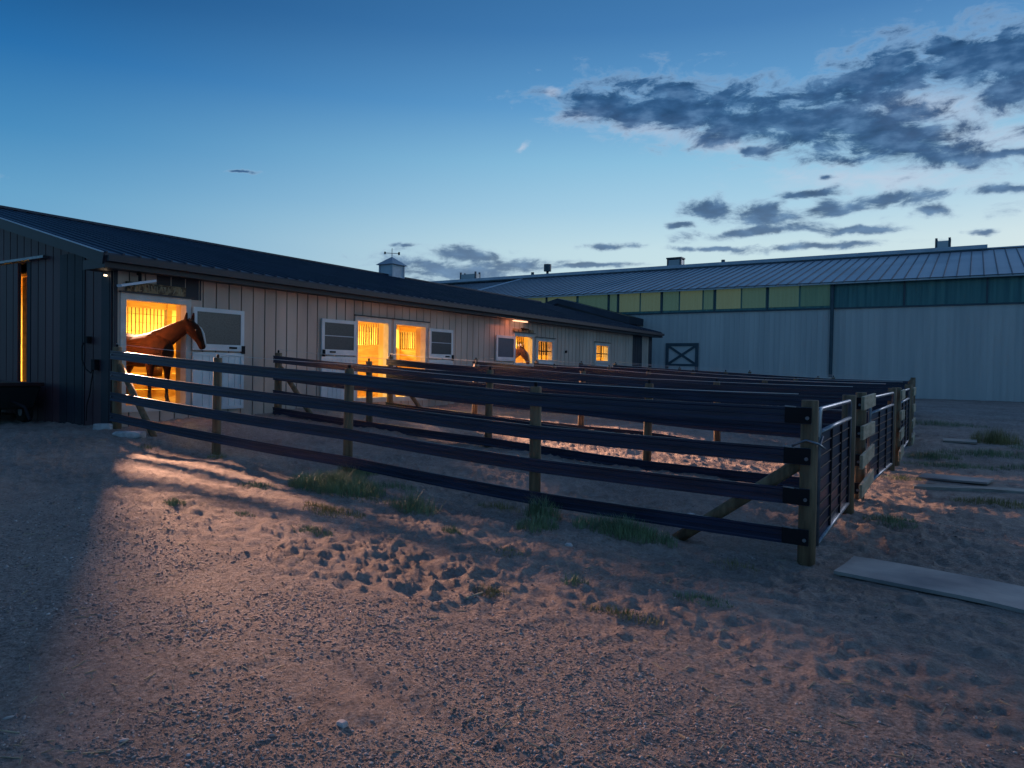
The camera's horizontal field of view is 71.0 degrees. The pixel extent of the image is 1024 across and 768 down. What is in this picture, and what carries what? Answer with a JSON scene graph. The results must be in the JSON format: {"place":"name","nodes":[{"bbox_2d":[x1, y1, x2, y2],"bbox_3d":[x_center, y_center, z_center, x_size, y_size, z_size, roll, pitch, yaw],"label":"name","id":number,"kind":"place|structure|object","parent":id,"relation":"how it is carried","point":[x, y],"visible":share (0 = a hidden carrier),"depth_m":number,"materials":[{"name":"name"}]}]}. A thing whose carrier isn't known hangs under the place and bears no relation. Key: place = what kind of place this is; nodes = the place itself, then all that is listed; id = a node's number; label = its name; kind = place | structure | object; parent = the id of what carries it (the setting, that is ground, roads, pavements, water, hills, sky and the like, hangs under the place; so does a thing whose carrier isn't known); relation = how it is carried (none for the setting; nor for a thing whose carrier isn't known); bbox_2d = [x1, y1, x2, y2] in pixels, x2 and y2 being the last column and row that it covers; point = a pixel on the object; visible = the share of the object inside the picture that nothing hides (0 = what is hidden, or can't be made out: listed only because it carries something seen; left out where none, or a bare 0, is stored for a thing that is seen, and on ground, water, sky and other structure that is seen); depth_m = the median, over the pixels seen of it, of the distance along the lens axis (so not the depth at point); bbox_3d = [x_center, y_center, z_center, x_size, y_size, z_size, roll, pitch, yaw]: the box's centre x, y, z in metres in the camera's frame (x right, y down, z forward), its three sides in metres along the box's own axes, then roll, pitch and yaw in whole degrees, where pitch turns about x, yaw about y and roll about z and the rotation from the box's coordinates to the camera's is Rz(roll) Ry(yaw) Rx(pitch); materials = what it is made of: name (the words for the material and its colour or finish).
{"place":"outdoors","nodes":[
{"label":"outdoors","id":0,"kind":"place"},
{"bbox_2d":[93,423,112,429],"bbox_3d":[-7.346,0.774,12.873,0.328,0.126,0.144,1,1,-13],"label":"rock","id":1,"kind":"object","parent":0,"point":[98,426],"visible":0.76,"depth_m":12.81,"materials":[{"name":"grey stone"}]},
{"bbox_2d":[0,398,1023,767],"bbox_3d":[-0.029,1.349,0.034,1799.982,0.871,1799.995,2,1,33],"label":"ground","id":2,"kind":"structure","parent":0,"point":[56,454],"depth_m":5.00,"materials":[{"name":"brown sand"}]},
{"bbox_2d":[0,380,43,421],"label":"utility cart","id":3,"kind":"object","parent":2,"relation":"on","point":[20,397],"visible":1,"depth_m":13.89,"materials":[{"name":"plastic"}]},
{"bbox_2d":[112,431,145,438],"bbox_3d":[-6.507,0.863,12.183,0.492,0.126,0.208,1,1,-2],"label":"rock","id":4,"kind":"object","parent":2,"relation":"on","point":[135,434],"visible":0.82,"depth_m":12.09,"materials":[{"name":"grey stone"}]},
{"bbox_2d":[162,497,185,506],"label":"grass tuft","id":5,"kind":"object","parent":2,"relation":"on","point":[173,502],"visible":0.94,"depth_m":7.65,"materials":[{"name":"green plant"}]},
{"bbox_2d":[207,451,225,458],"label":"grass tuft","id":6,"kind":"object","parent":2,"relation":"on","point":[221,455],"visible":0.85,"depth_m":11.03,"materials":[{"name":"green plant"}]},
{"bbox_2d":[234,511,255,516],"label":"grass tuft","id":7,"kind":"object","parent":2,"relation":"on","point":[244,513],"visible":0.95,"depth_m":7.42,"materials":[{"name":"green plant"}]},
{"bbox_2d":[236,479,278,489],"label":"grass tuft","id":8,"kind":"object","parent":2,"relation":"on","point":[256,484],"visible":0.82,"depth_m":8.98,"materials":[{"name":"green plant"}]},
{"bbox_2d":[291,524,332,537],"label":"grass tuft","id":9,"kind":"object","parent":2,"relation":"on","point":[312,528],"visible":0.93,"depth_m":6.85,"materials":[{"name":"green plant"}]},
{"bbox_2d":[304,500,329,508],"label":"grass tuft","id":10,"kind":"object","parent":2,"relation":"on","point":[317,505],"visible":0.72,"depth_m":7.97,"materials":[{"name":"green plant"}]},
{"bbox_2d":[0,205,664,426],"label":"horse barn","id":11,"kind":"structure","parent":2,"relation":"on","point":[79,299],"depth_m":16.04,"materials":[{"name":"beige wood"}]},
{"bbox_2d":[0,263,20,413],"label":"sliding door","id":12,"kind":"structure","parent":11,"relation":"in","point":[10,274],"depth_m":15.12,"materials":[{"name":"grey"}]},
{"bbox_2d":[126,312,206,401],"bbox_3d":[-7.516,-0.535,14.632,2.827,1.819,0.719,2,1,26],"label":"horse","id":13,"kind":"object","parent":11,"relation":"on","point":[167,337],"visible":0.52,"depth_m":14.18},
{"bbox_2d":[191,352,243,408],"bbox_3d":[-6.126,-0.063,14.982,0.047,1.180,1.200,2,1,33],"label":"lower door leaf","id":14,"kind":"structure","parent":11,"relation":"in","point":[229,380],"depth_m":15.00,"materials":[{"name":"white wood"}]},
{"bbox_2d":[192,307,244,353],"bbox_3d":[-6.094,-1.103,14.955,0.078,0.920,1.205,2,1,33],"label":"upper door leaf","id":15,"kind":"structure","parent":11,"relation":"in","point":[223,329],"depth_m":14.99,"materials":[{"name":"white metal"}]},
{"bbox_2d":[320,356,355,400],"bbox_3d":[-4.307,-0.114,17.825,0.047,1.130,1.150,2,1,33],"label":"lower door leaf","id":16,"kind":"structure","parent":11,"relation":"in","point":[337,393],"depth_m":17.71,"materials":[{"name":"white wood"}]},
{"bbox_2d":[321,318,356,356],"bbox_3d":[-4.277,-1.128,17.796,0.078,0.920,1.150,2,1,33],"label":"upper door leaf","id":17,"kind":"structure","parent":11,"relation":"in","point":[338,337],"depth_m":17.76,"materials":[{"name":"white metal"}]},
{"bbox_2d":[428,360,452,379],"bbox_3d":[-2.117,-0.145,21.249,0.047,1.130,1.120,2,1,33],"label":"lower door leaf","id":18,"kind":"structure","parent":11,"relation":"in","point":[437,361],"depth_m":21.26,"materials":[{"name":"white wood"}]},
{"bbox_2d":[428,328,453,360],"bbox_3d":[-2.085,-1.159,21.222,0.078,0.920,1.125,2,1,33],"label":"upper door leaf","id":19,"kind":"structure","parent":11,"relation":"in","point":[440,341],"depth_m":21.19,"materials":[{"name":"white metal"}]},
{"bbox_2d":[495,335,514,360],"bbox_3d":[-0.217,-1.201,24.167,0.050,0.850,1.140,2,1,33],"label":"upper door leaf","id":20,"kind":"structure","parent":11,"relation":"in","point":[505,345],"depth_m":24.12,"materials":[{"name":"white wood"}]},
{"bbox_2d":[515,363,530,386],"bbox_3d":[0.367,-0.203,25.274,0.047,1.090,1.120,2,1,33],"label":"lower door leaf","id":21,"kind":"structure","parent":11,"relation":"in","point":[520,364],"depth_m":25.24,"materials":[{"name":"white wood"}]},
{"bbox_2d":[516,344,529,363],"bbox_3d":[-0.784,-0.539,25.615,2.835,1.819,0.719,2,1,26],"label":"horse","id":22,"kind":"object","parent":11,"relation":"on","point":[522,352],"visible":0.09,"depth_m":25.18},
{"bbox_2d":[535,337,555,362],"bbox_3d":[1.179,-1.242,26.520,0.240,0.945,1.410,2,1,33],"label":"window frame","id":23,"kind":"structure","parent":11,"relation":"in","point":[551,341],"depth_m":26.65,"materials":[{"name":"white wood"}]},
{"bbox_2d":[594,341,609,363],"bbox_3d":[3.790,-1.324,30.601,0.240,0.915,1.520,2,1,33],"label":"window frame","id":24,"kind":"structure","parent":11,"relation":"in","point":[606,345],"depth_m":30.68,"materials":[{"name":"white wood"}]},
{"bbox_2d":[303,503,365,519],"bbox_3d":[-1.935,1.347,7.718,0.895,0.112,0.415,2,1,33],"label":"grass tuft","id":25,"kind":"object","parent":2,"relation":"on","point":[333,509],"visible":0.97,"depth_m":7.68,"materials":[{"name":"green plant"}]},
{"bbox_2d":[287,468,385,497],"bbox_3d":[-2.223,1.187,9.043,1.725,0.324,0.897,2,1,33],"label":"grass tuft","id":26,"kind":"object","parent":2,"relation":"on","point":[332,482],"visible":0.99,"depth_m":8.87,"materials":[{"name":"green plant"}]},
{"bbox_2d":[336,719,347,727],"bbox_3d":[-0.783,1.565,3.305,0.046,0.028,0.035,2,1,33],"label":"rock","id":27,"kind":"object","parent":2,"relation":"on","point":[342,723],"visible":1,"depth_m":3.29,"materials":[{"name":"grey stone"}]},
{"bbox_2d":[333,464,369,481],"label":"grass tuft","id":28,"kind":"object","parent":2,"relation":"on","point":[355,472],"visible":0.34,"depth_m":9.64,"materials":[{"name":"green plant"}]},
{"bbox_2d":[337,455,374,476],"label":"grass tuft","id":29,"kind":"object","parent":2,"relation":"on","point":[365,472],"visible":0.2,"depth_m":10.28,"materials":[{"name":"green plant"}]},
{"bbox_2d":[344,493,396,504],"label":"grass tuft","id":30,"kind":"object","parent":2,"relation":"on","point":[370,498],"visible":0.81,"depth_m":8.41,"materials":[{"name":"green plant"}]},
{"bbox_2d":[375,480,419,492],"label":"grass tuft","id":31,"kind":"object","parent":2,"relation":"on","point":[393,485],"visible":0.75,"depth_m":9.20,"materials":[{"name":"green plant"}]},
{"bbox_2d":[388,487,444,515],"bbox_3d":[-1.069,1.278,8.004,0.813,0.329,0.531,2,1,33],"label":"grass tuft","id":32,"kind":"object","parent":2,"relation":"on","point":[414,504],"visible":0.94,"depth_m":7.95,"materials":[{"name":"green plant"}]},
{"bbox_2d":[442,525,462,534],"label":"grass tuft","id":33,"kind":"object","parent":2,"relation":"on","point":[450,530],"visible":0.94,"depth_m":7.03,"materials":[{"name":"green plant"}]},
{"bbox_2d":[110,344,818,566],"bbox_3d":[-2.213,0.600,9.817,11.932,2.366,0.219,2,1,33],"label":"rail fence","id":34,"kind":"object","parent":2,"relation":"on","point":[802,460],"visible":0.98,"depth_m":8.20,"materials":[{"name":"brown wood"}]},
{"bbox_2d":[791,399,851,545],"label":"pipe gate","id":35,"kind":"structure","parent":34,"relation":"attached to","point":[833,443],"depth_m":7.51,"materials":[{"name":"black metal"}]},
{"bbox_2d":[465,592,482,598],"bbox_3d":[-0.270,1.524,5.173,0.018,0.018,0.163,2,2,43],"label":"stick","id":36,"kind":"object","parent":2,"relation":"on","point":[479,593],"visible":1,"depth_m":5.17,"materials":[{"name":"grey wood"}]},
{"bbox_2d":[472,583,511,597],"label":"grass tuft","id":37,"kind":"object","parent":2,"relation":"on","point":[492,590],"visible":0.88,"depth_m":5.27,"materials":[{"name":"green plant"}]},
{"bbox_2d":[477,499,525,512],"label":"grass tuft","id":38,"kind":"object","parent":2,"relation":"on","point":[502,506],"visible":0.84,"depth_m":8.39,"materials":[{"name":"green plant"}]},
{"bbox_2d":[0,425,1023,767],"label":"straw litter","id":39,"kind":"object","parent":2,"relation":"on","point":[500,669],"visible":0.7,"depth_m":3.75,"materials":[{"name":"beige plant"}]},
{"bbox_2d":[496,545,529,557],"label":"grass tuft","id":40,"kind":"object","parent":2,"relation":"on","point":[510,551],"visible":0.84,"depth_m":6.37,"materials":[{"name":"green plant"}]},
{"bbox_2d":[514,512,558,532],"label":"grass tuft","id":41,"kind":"object","parent":2,"relation":"on","point":[533,524],"visible":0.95,"depth_m":7.39,"materials":[{"name":"green plant"}]},
{"bbox_2d":[522,490,562,520],"bbox_3d":[0.351,1.325,7.909,0.590,0.325,0.520,2,1,33],"label":"grass tuft","id":42,"kind":"object","parent":2,"relation":"on","point":[537,510],"visible":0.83,"depth_m":7.91,"materials":[{"name":"green plant"}]},
{"bbox_2d":[272,349,866,499],"bbox_3d":[-0.272,0.517,12.623,11.734,2.268,0.219,2,1,33],"label":"rail fence","id":43,"kind":"object","parent":2,"relation":"on","point":[487,440],"visible":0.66,"depth_m":11.58,"materials":[{"name":"brown wood"}]},
{"bbox_2d":[859,393,875,498],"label":"spacer boards","id":44,"kind":"object","parent":43,"relation":"attached to","point":[867,430],"visible":1,"depth_m":9.07,"materials":[{"name":"grey wood"}]},
{"bbox_2d":[562,572,588,586],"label":"grass tuft","id":45,"kind":"object","parent":2,"relation":"on","point":[574,579],"visible":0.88,"depth_m":5.55,"materials":[{"name":"green plant"}]},
{"bbox_2d":[545,298,643,325],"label":"link building","id":46,"kind":"structure","parent":2,"relation":"on","point":[599,312],"depth_m":47.27,"materials":[{"name":"metal"}]},
{"bbox_2d":[572,512,678,548],"bbox_3d":[1.140,1.444,7.318,1.240,0.291,0.593,2,1,33],"label":"grass tuft","id":47,"kind":"object","parent":2,"relation":"on","point":[621,528],"visible":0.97,"depth_m":7.23,"materials":[{"name":"green plant"}]},
{"bbox_2d":[582,602,668,625],"bbox_3d":[0.765,1.542,4.872,0.653,0.075,0.210,2,1,33],"label":"grass tuft","id":48,"kind":"object","parent":2,"relation":"on","point":[627,611],"visible":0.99,"depth_m":4.85,"materials":[{"name":"green plant"}]},
{"bbox_2d":[386,354,896,470],"bbox_3d":[1.703,0.483,15.646,11.804,2.269,0.182,2,1,33],"label":"rail fence","id":49,"kind":"object","parent":2,"relation":"on","point":[583,376],"visible":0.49,"depth_m":15.39,"materials":[{"name":"brown wood"}]},
{"bbox_2d":[866,392,894,479],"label":"pipe gate","id":50,"kind":"structure","parent":49,"relation":"attached to","point":[881,460],"depth_m":11.28,"materials":[{"name":"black metal"}]},
{"bbox_2d":[473,357,911,446],"bbox_3d":[3.775,0.390,18.891,11.794,2.153,0.182,2,1,33],"label":"rail fence","id":51,"kind":"object","parent":2,"relation":"on","point":[650,376],"visible":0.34,"depth_m":18.11,"materials":[{"name":"brown wood"}]},
{"bbox_2d":[911,387,915,444],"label":"spacer boards","id":52,"kind":"object","parent":51,"relation":"attached to","point":[913,419],"visible":1,"depth_m":15.81,"materials":[{"name":"grey wood"}]},
{"bbox_2d":[672,591,733,608],"bbox_3d":[1.403,1.571,5.288,0.470,0.085,0.262,2,1,33],"label":"grass tuft","id":53,"kind":"object","parent":2,"relation":"on","point":[703,597],"visible":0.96,"depth_m":5.28,"materials":[{"name":"green plant"}]},
{"bbox_2d":[534,359,913,432],"bbox_3d":[5.670,0.323,22.010,11.624,2.104,0.182,2,1,33],"label":"rail fence","id":54,"kind":"object","parent":2,"relation":"on","point":[691,375],"visible":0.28,"depth_m":21.52,"materials":[{"name":"brown wood"}]},
{"bbox_2d":[430,237,1023,401],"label":"riding arena","id":55,"kind":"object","parent":2,"relation":"on","point":[943,320],"visible":0.59,"depth_m":42.48,"materials":[{"name":"white metal"}]},
{"bbox_2d":[665,343,698,370],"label":"braced door","id":56,"kind":"structure","parent":55,"relation":"in","point":[676,354],"depth_m":46.31,"materials":[{"name":"white wood"}]},
{"bbox_2d":[579,360,913,384],"bbox_3d":[7.419,0.243,24.927,11.424,2.037,0.182,2,1,33],"label":"rail fence","id":57,"kind":"object","parent":2,"relation":"on","point":[725,373],"visible":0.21,"depth_m":24.53,"materials":[{"name":"brown wood"}]},
{"bbox_2d":[613,362,914,405],"bbox_3d":[9.073,0.142,27.667,11.254,1.913,0.182,2,1,33],"label":"rail fence","id":58,"kind":"object","parent":2,"relation":"on","point":[679,369],"visible":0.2,"depth_m":27.38,"materials":[{"name":"brown wood"}]},
{"bbox_2d":[842,395,855,514],"bbox_3d":[4.050,0.944,8.660,0.170,1.625,0.170,2,1,33],"label":"gate post","id":59,"kind":"object","parent":2,"relation":"on","point":[849,509],"visible":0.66,"depth_m":8.59,"materials":[{"name":"brown wood"}]},
{"bbox_2d":[862,513,921,528],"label":"grass tuft","id":60,"kind":"object","parent":2,"relation":"on","point":[888,519],"visible":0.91,"depth_m":8.12,"materials":[{"name":"green plant"}]},
{"bbox_2d":[892,387,900,465],"bbox_3d":[7.095,0.888,13.277,0.170,1.653,0.170,2,1,33],"label":"gate post","id":61,"kind":"object","parent":2,"relation":"on","point":[898,425],"visible":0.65,"depth_m":13.20,"materials":[{"name":"brown wood"}]},
{"bbox_2d":[898,389,905,460],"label":"spacer boards","id":62,"kind":"object","parent":61,"relation":"attached to","point":[901,418],"visible":1,"depth_m":12.81,"materials":[{"name":"grey wood"}]},
{"bbox_2d":[900,388,909,447],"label":"pipe gate","id":63,"kind":"structure","parent":61,"relation":"attached to","point":[905,406],"depth_m":15.05,"materials":[{"name":"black metal"}]},
{"bbox_2d":[879,473,925,480],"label":"grass tuft","id":64,"kind":"object","parent":2,"relation":"on","point":[905,478],"visible":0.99,"depth_m":11.61,"materials":[{"name":"green plant"}]},
{"bbox_2d":[905,384,912,440],"bbox_3d":[9.104,0.753,16.501,0.170,1.502,0.170,2,1,33],"label":"gate post","id":65,"kind":"object","parent":2,"relation":"on","point":[911,409],"visible":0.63,"depth_m":16.43,"materials":[{"name":"brown wood"}]},
{"bbox_2d":[834,556,1023,613],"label":"ground mat","id":66,"kind":"object","parent":2,"relation":"on","point":[1006,596],"visible":1,"depth_m":5.97,"materials":[{"name":"concrete"}]},
{"bbox_2d":[905,451,962,460],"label":"grass tuft","id":67,"kind":"object","parent":2,"relation":"on","point":[928,456],"visible":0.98,"depth_m":14.36,"materials":[{"name":"green plant"}]},
{"bbox_2d":[915,418,989,427],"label":"grass tuft","id":68,"kind":"object","parent":2,"relation":"on","point":[946,422],"visible":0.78,"depth_m":20.92,"materials":[{"name":"green plant"}]},
{"bbox_2d":[900,460,1005,470],"bbox_3d":[8.069,1.463,13.142,1.735,0.144,0.778,2,1,33],"label":"grass tuft","id":69,"kind":"object","parent":2,"relation":"on","point":[957,465],"visible":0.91,"depth_m":13.10,"materials":[{"name":"green plant"}]},
{"bbox_2d":[917,473,993,483],"bbox_3d":[7.091,1.513,11.504,0.552,0.072,1.045,0,2,-43],"label":"plank","id":70,"kind":"object","parent":2,"relation":"on","point":[953,478],"visible":1,"depth_m":11.40,"materials":[{"name":"wood"}]},
{"bbox_2d":[943,438,976,443],"bbox_3d":[10.219,1.297,16.386,0.670,0.068,0.800,2,1,33],"label":"plank","id":71,"kind":"object","parent":2,"relation":"on","point":[955,440],"visible":1,"depth_m":16.23,"materials":[{"name":"grey wood"}]},
{"bbox_2d":[913,484,1023,492],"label":"plank","id":72,"kind":"object","parent":2,"relation":"on","point":[961,488],"visible":0.93,"depth_m":10.58,"materials":[{"name":"grey wood"}]},
{"bbox_2d":[935,447,1023,458],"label":"grass tuft","id":73,"kind":"object","parent":2,"relation":"on","point":[990,452],"visible":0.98,"depth_m":14.48,"materials":[{"name":"green plant"}]},
{"bbox_2d":[951,496,1023,508],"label":"grass tuft","id":74,"kind":"object","parent":2,"relation":"on","point":[990,501],"visible":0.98,"depth_m":9.43,"materials":[{"name":"green plant"}]},
{"bbox_2d":[969,427,1023,445],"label":"grass tuft","id":75,"kind":"object","parent":2,"relation":"on","point":[995,438],"visible":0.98,"depth_m":16.16,"materials":[{"name":"green plant"}]},
{"bbox_2d":[997,462,1023,470],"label":"grass tuft","id":76,"kind":"object","parent":2,"relation":"on","point":[1014,466],"visible":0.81,"depth_m":12.86,"materials":[{"name":"green plant"}]},
{"bbox_2d":[1008,442,1023,449],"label":"grass tuft","id":77,"kind":"object","parent":2,"relation":"on","point":[1015,446],"visible":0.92,"depth_m":15.29,"materials":[{"name":"green plant"}]},
{"bbox_2d":[0,0,1023,280],"label":"sky","id":78,"kind":"structure","parent":0,"point":[492,138],"materials":[{"name":"blue"}]}
]}

